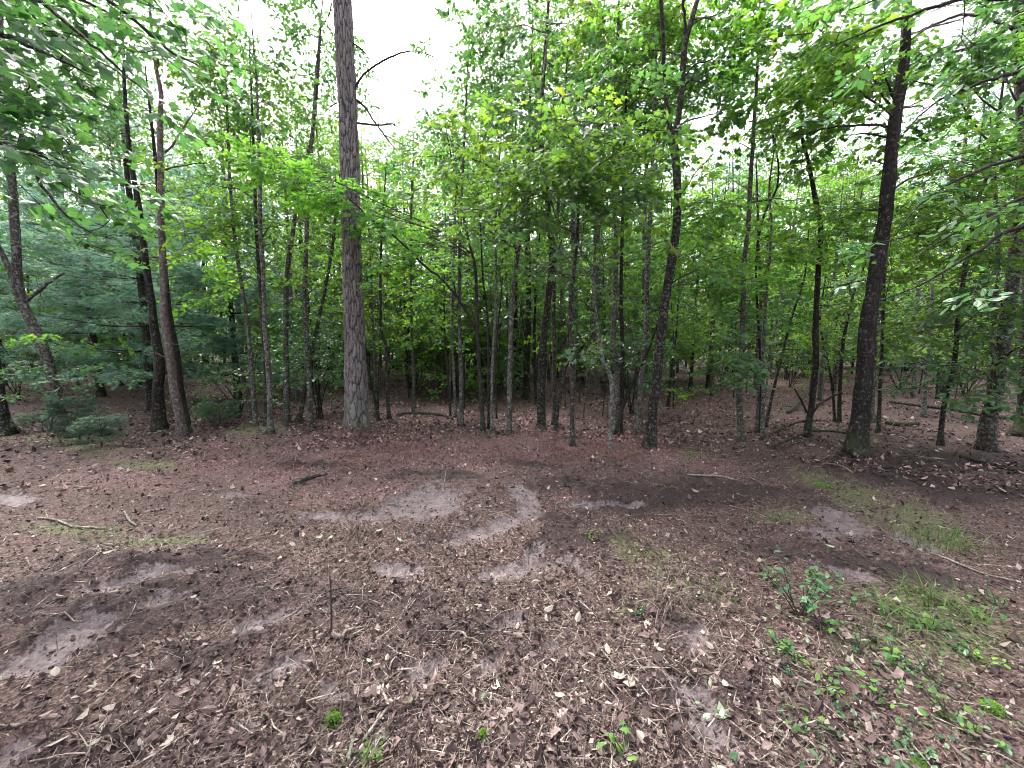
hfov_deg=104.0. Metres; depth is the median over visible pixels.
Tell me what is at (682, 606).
grass tuft
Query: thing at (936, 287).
woodland tree
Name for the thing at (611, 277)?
woodland tree
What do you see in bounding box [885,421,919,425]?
fallen log
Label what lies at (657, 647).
fallen leaf
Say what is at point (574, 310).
woodland tree
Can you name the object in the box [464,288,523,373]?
undergrowth sapling
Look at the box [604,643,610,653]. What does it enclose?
fallen leaf
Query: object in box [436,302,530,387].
undergrowth sapling
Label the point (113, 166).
woodland tree
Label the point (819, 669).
fallen leaf
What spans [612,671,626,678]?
fallen leaf
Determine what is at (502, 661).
soil crumbs
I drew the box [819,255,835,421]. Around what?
sapling
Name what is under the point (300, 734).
loose twig
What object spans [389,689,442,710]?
fallen stick
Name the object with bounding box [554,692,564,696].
fallen leaf
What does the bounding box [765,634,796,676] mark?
weed
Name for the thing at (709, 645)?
fallen leaf
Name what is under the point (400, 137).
woodland tree
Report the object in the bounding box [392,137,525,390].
woodland tree
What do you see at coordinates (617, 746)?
weed
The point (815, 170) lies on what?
thin sapling
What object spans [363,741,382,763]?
weed
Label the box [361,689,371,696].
fallen leaf
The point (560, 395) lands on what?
sapling
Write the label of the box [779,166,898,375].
woodland tree
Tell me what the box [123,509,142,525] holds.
fallen stick
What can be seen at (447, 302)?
thin sapling
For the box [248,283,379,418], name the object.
shrub
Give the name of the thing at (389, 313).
woodland tree
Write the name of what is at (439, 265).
thin sapling
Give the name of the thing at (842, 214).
woodland tree
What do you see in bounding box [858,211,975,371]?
undergrowth sapling
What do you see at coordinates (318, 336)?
undergrowth sapling
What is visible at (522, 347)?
woodland tree
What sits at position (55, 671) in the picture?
fallen leaf
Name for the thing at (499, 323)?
white pine tree
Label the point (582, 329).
thin sapling
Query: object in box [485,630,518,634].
fallen stick
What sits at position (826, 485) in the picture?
moss cushion
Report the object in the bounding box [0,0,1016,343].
sky
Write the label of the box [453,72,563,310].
thin sapling
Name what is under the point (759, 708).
fallen stick
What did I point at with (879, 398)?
sapling
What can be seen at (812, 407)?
tree
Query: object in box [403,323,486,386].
undergrowth sapling
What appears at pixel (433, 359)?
shrub
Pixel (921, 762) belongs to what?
moss cushion
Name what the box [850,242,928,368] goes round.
woodland tree
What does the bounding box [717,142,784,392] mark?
thin sapling
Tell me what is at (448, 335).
thin sapling
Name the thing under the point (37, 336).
leaning tree
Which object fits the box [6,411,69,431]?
pine sapling
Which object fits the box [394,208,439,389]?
thin sapling
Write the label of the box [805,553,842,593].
seedling
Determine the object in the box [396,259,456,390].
thin sapling
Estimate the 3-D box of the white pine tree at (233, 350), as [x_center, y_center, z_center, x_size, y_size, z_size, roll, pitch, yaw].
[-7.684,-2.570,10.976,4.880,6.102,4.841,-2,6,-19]
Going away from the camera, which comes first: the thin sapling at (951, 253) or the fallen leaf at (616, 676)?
the fallen leaf at (616, 676)
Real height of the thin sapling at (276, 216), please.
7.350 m
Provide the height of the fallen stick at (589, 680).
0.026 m
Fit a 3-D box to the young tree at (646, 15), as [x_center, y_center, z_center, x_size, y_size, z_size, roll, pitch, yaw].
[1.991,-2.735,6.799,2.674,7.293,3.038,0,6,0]
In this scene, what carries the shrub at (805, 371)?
on the ground at (94, 613)
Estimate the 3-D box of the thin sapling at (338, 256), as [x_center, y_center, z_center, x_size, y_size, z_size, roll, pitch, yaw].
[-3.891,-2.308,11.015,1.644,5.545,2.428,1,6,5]
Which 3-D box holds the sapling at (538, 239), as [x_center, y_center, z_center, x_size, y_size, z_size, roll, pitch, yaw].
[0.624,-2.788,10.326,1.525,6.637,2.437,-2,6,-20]
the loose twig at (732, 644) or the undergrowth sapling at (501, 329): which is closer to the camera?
the loose twig at (732, 644)
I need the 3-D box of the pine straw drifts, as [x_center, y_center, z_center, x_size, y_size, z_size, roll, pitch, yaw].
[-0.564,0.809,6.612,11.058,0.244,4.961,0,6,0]
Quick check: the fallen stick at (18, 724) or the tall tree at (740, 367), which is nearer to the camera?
the fallen stick at (18, 724)
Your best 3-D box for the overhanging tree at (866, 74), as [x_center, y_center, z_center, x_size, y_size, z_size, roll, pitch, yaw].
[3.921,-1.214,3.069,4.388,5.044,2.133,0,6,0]
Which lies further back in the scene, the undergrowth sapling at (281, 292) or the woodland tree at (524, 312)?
the woodland tree at (524, 312)
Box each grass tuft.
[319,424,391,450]
[325,517,386,549]
[343,730,388,767]
[396,512,474,559]
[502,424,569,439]
[615,570,728,654]
[822,581,989,675]
[837,559,996,628]
[882,568,1022,643]
[886,516,1008,564]
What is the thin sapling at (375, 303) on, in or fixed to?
on the ground at (94, 613)
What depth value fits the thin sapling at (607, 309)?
12.10 m
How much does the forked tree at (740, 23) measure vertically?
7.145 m
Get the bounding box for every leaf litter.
[0,362,1023,501]
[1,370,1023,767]
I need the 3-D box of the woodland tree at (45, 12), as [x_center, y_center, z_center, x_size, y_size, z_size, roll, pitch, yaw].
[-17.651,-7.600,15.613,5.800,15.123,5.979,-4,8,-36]
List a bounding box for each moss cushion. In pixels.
[323,707,342,732]
[477,727,488,741]
[813,482,832,487]
[907,756,929,767]
[977,698,1008,717]
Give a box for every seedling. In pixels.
[306,565,366,638]
[755,550,871,616]
[761,558,784,582]
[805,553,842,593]
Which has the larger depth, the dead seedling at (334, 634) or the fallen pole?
the fallen pole
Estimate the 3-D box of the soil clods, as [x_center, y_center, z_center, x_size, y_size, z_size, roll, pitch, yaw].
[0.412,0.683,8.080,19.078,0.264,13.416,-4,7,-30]
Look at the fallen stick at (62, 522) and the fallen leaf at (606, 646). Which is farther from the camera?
the fallen stick at (62, 522)
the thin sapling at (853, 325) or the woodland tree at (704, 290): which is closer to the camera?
the thin sapling at (853, 325)
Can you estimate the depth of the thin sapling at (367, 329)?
13.17 m
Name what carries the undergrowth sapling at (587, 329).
on the ground at (94, 613)
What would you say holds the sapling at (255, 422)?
on the ground at (94, 613)
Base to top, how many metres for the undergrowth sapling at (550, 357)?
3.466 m
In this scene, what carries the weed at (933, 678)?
on the ground at (94, 613)
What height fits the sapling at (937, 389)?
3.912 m
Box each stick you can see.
[0,535,128,562]
[0,621,66,649]
[0,701,63,726]
[29,712,136,762]
[36,517,109,528]
[47,697,166,767]
[71,486,92,490]
[80,545,101,566]
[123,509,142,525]
[200,530,269,544]
[315,733,353,767]
[317,674,408,709]
[335,721,398,767]
[361,642,426,742]
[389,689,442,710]
[428,630,467,638]
[444,701,528,729]
[461,684,485,709]
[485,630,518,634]
[537,583,579,620]
[555,664,610,682]
[675,676,706,724]
[687,471,739,480]
[727,727,754,766]
[746,700,787,745]
[822,462,852,474]
[930,552,1023,582]
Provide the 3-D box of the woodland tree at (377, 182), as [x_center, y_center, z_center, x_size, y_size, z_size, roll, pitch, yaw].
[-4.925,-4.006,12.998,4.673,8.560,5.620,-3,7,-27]
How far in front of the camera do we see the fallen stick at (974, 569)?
2.80 m
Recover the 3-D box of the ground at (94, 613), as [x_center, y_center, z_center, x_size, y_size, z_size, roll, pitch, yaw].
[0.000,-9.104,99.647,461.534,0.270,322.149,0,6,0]
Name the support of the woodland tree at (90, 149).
on the ground at (94, 613)
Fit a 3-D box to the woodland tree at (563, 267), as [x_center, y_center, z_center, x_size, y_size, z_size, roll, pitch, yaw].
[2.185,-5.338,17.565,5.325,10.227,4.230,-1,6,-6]
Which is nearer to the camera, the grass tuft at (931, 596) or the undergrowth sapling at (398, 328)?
the grass tuft at (931, 596)
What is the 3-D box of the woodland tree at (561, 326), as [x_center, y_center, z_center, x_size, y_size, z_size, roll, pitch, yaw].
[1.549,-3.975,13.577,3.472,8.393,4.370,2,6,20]
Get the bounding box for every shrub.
[0,280,88,400]
[147,331,314,418]
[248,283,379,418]
[364,303,468,397]
[436,281,551,393]
[565,306,690,413]
[659,275,821,388]
[751,287,903,389]
[803,284,988,389]
[897,286,1020,394]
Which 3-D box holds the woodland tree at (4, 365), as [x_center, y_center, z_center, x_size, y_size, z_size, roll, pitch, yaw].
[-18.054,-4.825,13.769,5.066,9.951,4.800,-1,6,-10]
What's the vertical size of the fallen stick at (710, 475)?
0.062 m
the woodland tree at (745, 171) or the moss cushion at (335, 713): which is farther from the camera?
the woodland tree at (745, 171)
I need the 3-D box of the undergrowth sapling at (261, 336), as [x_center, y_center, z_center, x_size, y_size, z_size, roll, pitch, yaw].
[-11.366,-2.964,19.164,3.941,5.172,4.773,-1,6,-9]
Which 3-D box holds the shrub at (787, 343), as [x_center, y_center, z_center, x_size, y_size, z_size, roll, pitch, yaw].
[7.897,-1.957,13.979,5.316,4.219,5.775,0,6,0]
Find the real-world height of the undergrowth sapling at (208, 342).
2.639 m
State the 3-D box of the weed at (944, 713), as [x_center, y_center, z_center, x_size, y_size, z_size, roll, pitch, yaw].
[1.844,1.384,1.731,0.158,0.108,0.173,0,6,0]
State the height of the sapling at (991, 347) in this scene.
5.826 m
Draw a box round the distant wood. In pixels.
[0,111,1015,382]
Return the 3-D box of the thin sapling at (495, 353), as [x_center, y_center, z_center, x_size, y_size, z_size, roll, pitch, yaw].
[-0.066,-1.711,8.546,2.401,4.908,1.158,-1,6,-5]
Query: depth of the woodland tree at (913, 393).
10.91 m
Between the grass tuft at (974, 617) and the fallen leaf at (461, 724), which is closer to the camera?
the fallen leaf at (461, 724)
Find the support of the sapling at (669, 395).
on the ground at (94, 613)
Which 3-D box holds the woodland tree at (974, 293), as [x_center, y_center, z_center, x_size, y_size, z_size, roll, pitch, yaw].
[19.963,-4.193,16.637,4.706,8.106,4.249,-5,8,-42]
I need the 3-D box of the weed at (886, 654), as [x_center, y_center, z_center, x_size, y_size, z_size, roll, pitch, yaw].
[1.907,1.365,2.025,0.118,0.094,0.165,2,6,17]
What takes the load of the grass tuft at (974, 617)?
on the ground at (94, 613)
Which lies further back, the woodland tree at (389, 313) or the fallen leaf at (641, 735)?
the woodland tree at (389, 313)
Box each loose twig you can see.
[44,611,82,622]
[62,592,91,606]
[182,632,197,649]
[222,532,268,543]
[224,574,279,593]
[255,693,291,721]
[263,641,291,684]
[283,587,333,619]
[298,733,326,737]
[301,666,347,722]
[354,741,387,767]
[447,668,512,686]
[465,636,494,660]
[543,581,592,593]
[552,711,605,766]
[579,693,667,724]
[584,660,642,679]
[598,653,626,680]
[629,687,637,714]
[652,708,684,731]
[662,570,722,593]
[730,643,821,689]
[826,596,867,607]
[838,538,867,558]
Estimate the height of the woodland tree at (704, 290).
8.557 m
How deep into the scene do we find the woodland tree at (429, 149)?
20.14 m
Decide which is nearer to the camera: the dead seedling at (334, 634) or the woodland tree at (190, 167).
the dead seedling at (334, 634)
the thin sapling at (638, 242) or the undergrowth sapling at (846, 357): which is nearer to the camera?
the thin sapling at (638, 242)
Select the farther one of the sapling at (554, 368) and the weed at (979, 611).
the sapling at (554, 368)
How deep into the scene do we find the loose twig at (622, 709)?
1.74 m
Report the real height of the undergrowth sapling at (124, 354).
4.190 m
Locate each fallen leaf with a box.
[31,724,50,743]
[45,735,68,746]
[50,666,60,675]
[57,706,77,726]
[75,708,87,719]
[83,680,97,693]
[103,704,114,710]
[160,730,174,745]
[173,671,183,680]
[200,705,216,713]
[203,732,217,742]
[260,746,266,755]
[320,759,330,766]
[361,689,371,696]
[459,716,471,731]
[467,621,475,627]
[480,692,486,699]
[505,657,515,670]
[529,651,536,656]
[544,605,553,611]
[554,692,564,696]
[575,611,580,621]
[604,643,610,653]
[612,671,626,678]
[623,674,634,686]
[626,730,634,741]
[636,730,646,743]
[654,641,664,650]
[701,756,708,767]
[703,713,710,718]
[705,641,713,648]
[713,701,730,718]
[773,676,780,686]
[816,666,821,674]
[851,681,858,693]
[865,691,880,703]
[878,668,891,678]
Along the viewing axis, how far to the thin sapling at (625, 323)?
12.33 m
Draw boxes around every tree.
[0,0,127,380]
[0,0,256,269]
[0,5,148,431]
[0,40,278,410]
[0,81,78,278]
[0,87,192,387]
[0,100,110,382]
[0,135,69,385]
[0,151,205,396]
[0,220,108,385]
[0,280,21,435]
[1,150,106,377]
[15,0,191,431]
[18,62,215,432]
[26,48,209,379]
[62,0,275,438]
[68,182,208,365]
[108,161,223,377]
[118,168,329,397]
[128,82,295,384]
[141,119,253,364]
[173,144,266,372]
[180,106,329,376]
[188,0,380,424]
[213,87,376,367]
[221,78,343,399]
[223,0,378,424]
[224,135,330,305]
[252,59,374,369]
[262,138,332,368]
[265,129,391,365]
[272,204,385,377]
[273,121,409,354]
[294,120,428,384]
[320,0,444,428]
[325,115,416,328]
[335,187,469,380]
[363,131,457,374]
[365,244,402,373]
[366,116,472,383]
[385,122,521,383]
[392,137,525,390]
[396,12,610,434]
[418,117,465,370]
[423,44,601,389]
[432,0,639,399]
[433,0,655,430]
[437,233,519,375]
[448,232,531,369]
[449,184,538,374]
[479,209,558,348]
[485,198,583,379]
[489,235,566,366]
[490,0,666,394]
[504,131,592,387]
[521,131,592,358]
[536,154,633,372]
[547,171,698,369]
[548,218,670,388]
[553,0,717,433]
[555,0,752,399]
[556,39,713,366]
[573,25,730,433]
[580,0,812,449]
[580,231,669,360]
[583,23,602,394]
[602,167,732,382]
[618,9,771,433]
[630,172,794,396]
[665,0,835,441]
[667,160,768,387]
[682,218,751,369]
[690,151,786,370]
[698,161,802,338]
[700,226,812,362]
[714,170,835,389]
[715,0,1023,459]
[724,181,857,379]
[725,0,938,437]
[752,123,874,376]
[753,165,938,390]
[766,234,859,371]
[775,170,902,400]
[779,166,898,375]
[780,0,1023,436]
[789,0,1023,314]
[802,167,893,370]
[821,226,1003,422]
[828,175,1005,397]
[832,217,948,361]
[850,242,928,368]
[858,166,938,310]
[859,64,1023,445]
[874,64,1023,452]
[885,92,1021,392]
[887,43,1021,371]
[889,4,1017,381]
[894,284,929,344]
[900,194,1006,363]
[903,226,1018,376]
[921,146,1021,372]
[927,134,1020,357]
[935,203,1021,375]
[983,197,1021,376]
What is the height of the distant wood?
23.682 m
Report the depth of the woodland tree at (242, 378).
13.45 m
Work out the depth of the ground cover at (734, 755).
1.70 m
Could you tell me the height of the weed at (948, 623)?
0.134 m
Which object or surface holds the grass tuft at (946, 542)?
on the ground at (94, 613)
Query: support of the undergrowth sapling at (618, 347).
on the ground at (94, 613)
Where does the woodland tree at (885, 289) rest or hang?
on the ground at (94, 613)
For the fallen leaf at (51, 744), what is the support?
on the ground at (94, 613)
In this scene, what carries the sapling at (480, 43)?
on the ground at (94, 613)
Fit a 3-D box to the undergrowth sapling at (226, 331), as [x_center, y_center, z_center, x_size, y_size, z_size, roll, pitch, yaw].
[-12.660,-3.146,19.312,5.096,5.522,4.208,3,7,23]
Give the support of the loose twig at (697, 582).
on the ground at (94, 613)
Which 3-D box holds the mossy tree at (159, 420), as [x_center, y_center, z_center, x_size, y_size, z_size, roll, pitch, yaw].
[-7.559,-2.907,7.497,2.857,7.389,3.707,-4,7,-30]
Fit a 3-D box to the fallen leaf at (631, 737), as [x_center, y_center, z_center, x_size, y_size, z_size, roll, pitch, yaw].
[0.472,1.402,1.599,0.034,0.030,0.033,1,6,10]
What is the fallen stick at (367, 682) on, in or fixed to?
on the ground at (94, 613)
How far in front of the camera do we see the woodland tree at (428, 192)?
14.05 m
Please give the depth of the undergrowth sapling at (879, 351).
22.51 m
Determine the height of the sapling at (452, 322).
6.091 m
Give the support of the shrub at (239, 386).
on the ground at (94, 613)
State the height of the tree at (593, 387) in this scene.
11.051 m
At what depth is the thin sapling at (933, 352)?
9.56 m
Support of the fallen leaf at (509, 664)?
on the ground at (94, 613)
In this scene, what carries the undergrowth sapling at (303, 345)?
on the ground at (94, 613)
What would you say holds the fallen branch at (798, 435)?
on the ground at (94, 613)
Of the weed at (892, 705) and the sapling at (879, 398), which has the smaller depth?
the weed at (892, 705)
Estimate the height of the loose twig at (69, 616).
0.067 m
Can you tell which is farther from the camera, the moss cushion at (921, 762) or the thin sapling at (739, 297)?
the thin sapling at (739, 297)
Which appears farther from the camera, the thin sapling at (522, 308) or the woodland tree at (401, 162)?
the woodland tree at (401, 162)
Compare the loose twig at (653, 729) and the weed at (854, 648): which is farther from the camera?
the weed at (854, 648)
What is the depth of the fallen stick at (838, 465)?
4.99 m
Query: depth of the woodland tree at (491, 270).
18.06 m
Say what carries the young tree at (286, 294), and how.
on the ground at (94, 613)
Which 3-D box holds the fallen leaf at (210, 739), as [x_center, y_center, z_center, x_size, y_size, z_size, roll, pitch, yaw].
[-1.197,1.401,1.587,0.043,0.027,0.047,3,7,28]
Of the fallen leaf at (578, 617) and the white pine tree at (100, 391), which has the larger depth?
the white pine tree at (100, 391)
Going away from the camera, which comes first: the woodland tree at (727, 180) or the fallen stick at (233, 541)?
the fallen stick at (233, 541)
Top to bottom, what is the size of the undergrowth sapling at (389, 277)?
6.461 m
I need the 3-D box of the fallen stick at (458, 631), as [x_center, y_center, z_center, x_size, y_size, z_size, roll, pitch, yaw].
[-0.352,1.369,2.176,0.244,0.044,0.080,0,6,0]
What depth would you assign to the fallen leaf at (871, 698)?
1.78 m
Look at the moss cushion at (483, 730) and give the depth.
1.60 m
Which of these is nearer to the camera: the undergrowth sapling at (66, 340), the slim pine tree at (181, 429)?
the slim pine tree at (181, 429)
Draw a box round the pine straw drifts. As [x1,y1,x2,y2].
[169,415,799,493]
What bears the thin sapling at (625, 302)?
on the ground at (94, 613)
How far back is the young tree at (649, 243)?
6.74 m
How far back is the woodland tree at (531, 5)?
10.13 m
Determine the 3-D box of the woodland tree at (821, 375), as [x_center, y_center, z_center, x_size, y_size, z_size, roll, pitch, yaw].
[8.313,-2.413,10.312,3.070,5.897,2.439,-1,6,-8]
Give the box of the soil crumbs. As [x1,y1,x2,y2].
[2,481,919,764]
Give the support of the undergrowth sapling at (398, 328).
on the ground at (94, 613)
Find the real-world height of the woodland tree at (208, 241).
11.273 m
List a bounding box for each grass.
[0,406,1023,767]
[26,421,1023,661]
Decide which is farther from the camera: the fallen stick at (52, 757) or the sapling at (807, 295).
the sapling at (807, 295)
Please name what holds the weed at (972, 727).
on the ground at (94, 613)
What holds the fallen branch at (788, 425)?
on the ground at (94, 613)
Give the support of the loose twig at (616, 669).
on the ground at (94, 613)
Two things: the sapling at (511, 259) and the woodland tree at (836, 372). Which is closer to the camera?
the sapling at (511, 259)
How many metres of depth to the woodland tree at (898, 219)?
20.76 m
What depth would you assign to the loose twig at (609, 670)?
1.93 m
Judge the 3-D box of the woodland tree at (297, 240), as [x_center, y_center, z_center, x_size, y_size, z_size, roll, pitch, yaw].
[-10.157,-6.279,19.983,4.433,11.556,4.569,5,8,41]
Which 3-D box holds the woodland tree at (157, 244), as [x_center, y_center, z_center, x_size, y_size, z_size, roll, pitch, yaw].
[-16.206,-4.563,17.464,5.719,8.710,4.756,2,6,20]
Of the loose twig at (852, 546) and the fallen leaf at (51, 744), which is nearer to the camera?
the fallen leaf at (51, 744)
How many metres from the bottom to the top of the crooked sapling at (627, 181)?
4.365 m
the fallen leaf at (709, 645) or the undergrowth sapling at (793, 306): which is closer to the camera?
the fallen leaf at (709, 645)
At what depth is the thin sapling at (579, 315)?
9.40 m
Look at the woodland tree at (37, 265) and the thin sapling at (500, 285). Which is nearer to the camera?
the thin sapling at (500, 285)
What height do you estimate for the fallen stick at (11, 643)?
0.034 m
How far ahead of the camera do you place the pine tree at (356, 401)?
6.68 m
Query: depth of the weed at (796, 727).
1.66 m
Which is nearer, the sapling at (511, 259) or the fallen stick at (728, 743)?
the fallen stick at (728, 743)
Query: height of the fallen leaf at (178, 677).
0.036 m
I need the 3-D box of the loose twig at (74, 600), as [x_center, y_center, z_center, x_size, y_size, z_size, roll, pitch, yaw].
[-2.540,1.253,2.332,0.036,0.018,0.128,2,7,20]
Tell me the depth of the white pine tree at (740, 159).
19.86 m
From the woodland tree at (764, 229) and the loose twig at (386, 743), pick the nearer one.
the loose twig at (386, 743)
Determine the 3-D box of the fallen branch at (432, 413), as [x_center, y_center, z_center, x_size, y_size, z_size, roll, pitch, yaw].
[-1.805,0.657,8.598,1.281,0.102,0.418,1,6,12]
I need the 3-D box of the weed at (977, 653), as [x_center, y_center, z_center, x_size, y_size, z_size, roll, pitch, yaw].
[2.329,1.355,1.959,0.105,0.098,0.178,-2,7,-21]
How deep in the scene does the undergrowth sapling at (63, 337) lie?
14.05 m
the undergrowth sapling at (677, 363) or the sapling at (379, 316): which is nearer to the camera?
the sapling at (379, 316)
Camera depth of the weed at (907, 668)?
1.95 m
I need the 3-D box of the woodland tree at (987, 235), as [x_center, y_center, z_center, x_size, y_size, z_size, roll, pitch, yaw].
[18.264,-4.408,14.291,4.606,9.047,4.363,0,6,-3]
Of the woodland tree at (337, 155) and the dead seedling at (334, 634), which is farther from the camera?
the woodland tree at (337, 155)
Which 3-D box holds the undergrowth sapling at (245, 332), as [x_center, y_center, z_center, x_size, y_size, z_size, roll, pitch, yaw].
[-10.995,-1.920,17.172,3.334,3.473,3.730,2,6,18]
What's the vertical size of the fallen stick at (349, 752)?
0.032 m
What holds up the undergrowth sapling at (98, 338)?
on the ground at (94, 613)
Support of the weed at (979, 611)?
on the ground at (94, 613)
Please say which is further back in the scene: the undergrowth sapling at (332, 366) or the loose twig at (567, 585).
the undergrowth sapling at (332, 366)
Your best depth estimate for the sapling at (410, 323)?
8.49 m
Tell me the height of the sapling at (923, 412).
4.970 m
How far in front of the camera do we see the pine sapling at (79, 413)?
6.18 m
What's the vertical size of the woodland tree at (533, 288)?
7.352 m
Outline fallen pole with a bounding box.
[889,400,1012,419]
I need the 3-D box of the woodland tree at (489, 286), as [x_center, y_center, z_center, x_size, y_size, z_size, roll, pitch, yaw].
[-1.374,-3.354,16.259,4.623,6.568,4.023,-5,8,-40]
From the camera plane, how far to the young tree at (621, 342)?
6.68 m
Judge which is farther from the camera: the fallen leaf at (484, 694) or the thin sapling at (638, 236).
the thin sapling at (638, 236)
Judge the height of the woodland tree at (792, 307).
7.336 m
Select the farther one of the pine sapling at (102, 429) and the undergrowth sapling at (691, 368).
the undergrowth sapling at (691, 368)
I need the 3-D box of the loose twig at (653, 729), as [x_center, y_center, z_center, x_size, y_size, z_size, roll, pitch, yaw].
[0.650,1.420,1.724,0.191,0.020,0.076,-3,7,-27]
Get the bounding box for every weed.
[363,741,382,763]
[584,530,602,538]
[595,719,637,767]
[634,601,647,615]
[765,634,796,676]
[766,630,794,652]
[773,634,812,671]
[785,704,828,732]
[800,608,844,632]
[815,662,845,697]
[844,667,925,715]
[847,632,874,653]
[880,638,913,670]
[895,720,935,759]
[899,651,929,676]
[905,598,954,629]
[905,642,987,686]
[913,677,975,723]
[944,633,973,651]
[960,639,1010,668]
[960,715,1005,745]
[961,577,1009,606]
[964,594,1009,620]
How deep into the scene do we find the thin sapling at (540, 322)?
10.34 m
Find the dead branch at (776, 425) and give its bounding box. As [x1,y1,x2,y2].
[752,420,792,435]
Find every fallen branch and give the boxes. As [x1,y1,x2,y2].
[292,471,328,482]
[397,411,452,419]
[759,420,825,439]
[769,429,846,448]
[782,390,809,413]
[958,454,1023,471]
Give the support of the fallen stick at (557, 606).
on the ground at (94, 613)
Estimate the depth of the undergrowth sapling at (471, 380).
11.14 m
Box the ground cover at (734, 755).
[730,570,1023,767]
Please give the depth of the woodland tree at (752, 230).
15.37 m
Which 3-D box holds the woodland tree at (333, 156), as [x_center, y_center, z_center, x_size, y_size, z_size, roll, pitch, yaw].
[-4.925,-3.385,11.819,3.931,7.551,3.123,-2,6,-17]
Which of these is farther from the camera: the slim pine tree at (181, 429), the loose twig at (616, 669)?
the slim pine tree at (181, 429)
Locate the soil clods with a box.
[0,394,1023,767]
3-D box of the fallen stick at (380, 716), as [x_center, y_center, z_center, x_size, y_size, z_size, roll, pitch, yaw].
[-0.578,1.419,1.899,0.144,0.039,0.545,2,6,17]
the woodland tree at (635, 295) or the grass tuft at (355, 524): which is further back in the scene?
the woodland tree at (635, 295)
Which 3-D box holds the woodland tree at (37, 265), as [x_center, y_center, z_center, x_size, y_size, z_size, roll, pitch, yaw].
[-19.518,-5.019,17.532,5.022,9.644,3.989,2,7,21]
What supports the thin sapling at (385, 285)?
on the ground at (94, 613)
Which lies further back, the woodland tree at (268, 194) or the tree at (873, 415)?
the woodland tree at (268, 194)
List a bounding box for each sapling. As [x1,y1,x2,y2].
[0,250,63,370]
[1,291,130,384]
[3,298,66,363]
[5,214,159,385]
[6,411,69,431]
[20,309,122,365]
[41,394,109,439]
[63,412,134,446]
[71,274,218,381]
[72,224,193,368]
[91,319,132,368]
[101,3,278,425]
[117,0,293,425]
[125,0,339,433]
[139,280,236,368]
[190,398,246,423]
[192,329,237,371]
[209,269,282,370]
[210,303,301,368]
[212,109,510,430]
[234,266,301,373]
[236,220,337,379]
[236,258,322,365]
[237,42,336,410]
[272,316,338,375]
[273,167,376,422]
[279,298,379,383]
[310,290,368,358]
[329,162,442,418]
[334,121,483,414]
[337,203,408,397]
[339,240,379,389]
[361,240,420,391]
[362,181,474,388]
[362,236,431,409]
[365,275,381,420]
[368,325,402,371]
[369,231,377,417]
[371,284,524,401]
[374,264,432,396]
[376,294,444,365]
[389,215,468,415]
[389,242,434,379]
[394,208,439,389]
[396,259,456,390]
[397,181,474,391]
[399,197,425,389]
[400,19,513,425]
[401,263,475,374]
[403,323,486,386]
[420,202,493,408]
[422,227,468,399]
[423,116,512,417]
[424,289,475,382]
[425,210,569,393]
[430,78,544,431]
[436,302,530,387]
[451,188,555,418]
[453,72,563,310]
[456,207,552,428]
[462,84,717,449]
[463,276,508,379]
[464,172,546,369]
[464,262,516,400]
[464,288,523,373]
[467,110,524,399]
[471,59,688,446]
[471,197,532,340]
[474,200,545,391]
[497,248,546,366]
[499,129,548,397]
[502,202,561,380]
[508,260,577,388]
[517,149,573,403]
[517,274,593,405]
[520,250,632,380]
[521,174,609,399]
[526,0,646,424]
[530,310,566,372]
[533,215,647,417]
[550,269,639,379]
[551,230,584,432]
[558,262,644,402]
[569,225,612,372]
[576,131,658,381]
[577,312,665,386]
[578,210,635,417]
[578,235,721,383]
[581,264,639,369]
[588,214,698,415]
[601,277,687,382]
[602,280,653,391]
[613,259,679,434]
[621,181,693,408]
[626,220,769,391]
[630,244,717,365]
[649,253,749,406]
[649,315,709,372]
[686,232,781,371]
[696,228,809,352]
[701,75,820,432]
[701,228,758,397]
[711,141,837,432]
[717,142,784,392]
[720,221,884,427]
[723,322,777,366]
[733,122,895,436]
[748,165,823,399]
[766,230,837,368]
[769,317,852,374]
[785,224,919,422]
[797,204,870,372]
[798,132,904,395]
[806,96,886,377]
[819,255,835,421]
[819,332,878,373]
[821,215,988,432]
[830,273,899,396]
[833,302,921,369]
[837,178,1020,417]
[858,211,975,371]
[905,236,1000,393]
[925,110,1014,385]
[927,210,1011,398]
[932,257,944,398]
[934,220,1019,391]
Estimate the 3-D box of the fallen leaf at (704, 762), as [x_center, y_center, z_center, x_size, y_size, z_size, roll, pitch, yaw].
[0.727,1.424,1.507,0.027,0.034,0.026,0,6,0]
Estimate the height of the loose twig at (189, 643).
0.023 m
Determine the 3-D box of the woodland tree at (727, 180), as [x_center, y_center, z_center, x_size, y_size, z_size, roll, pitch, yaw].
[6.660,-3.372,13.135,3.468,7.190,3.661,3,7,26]
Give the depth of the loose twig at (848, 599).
2.43 m
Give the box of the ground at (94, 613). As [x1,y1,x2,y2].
[0,345,1023,767]
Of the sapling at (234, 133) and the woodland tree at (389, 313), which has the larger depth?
the woodland tree at (389, 313)
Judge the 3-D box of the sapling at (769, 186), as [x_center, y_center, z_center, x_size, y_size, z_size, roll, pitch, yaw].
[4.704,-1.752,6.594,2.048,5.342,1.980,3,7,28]
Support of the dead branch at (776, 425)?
on the ground at (94, 613)
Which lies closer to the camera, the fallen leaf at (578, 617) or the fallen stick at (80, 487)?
the fallen leaf at (578, 617)
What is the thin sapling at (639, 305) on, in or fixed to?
on the ground at (94, 613)

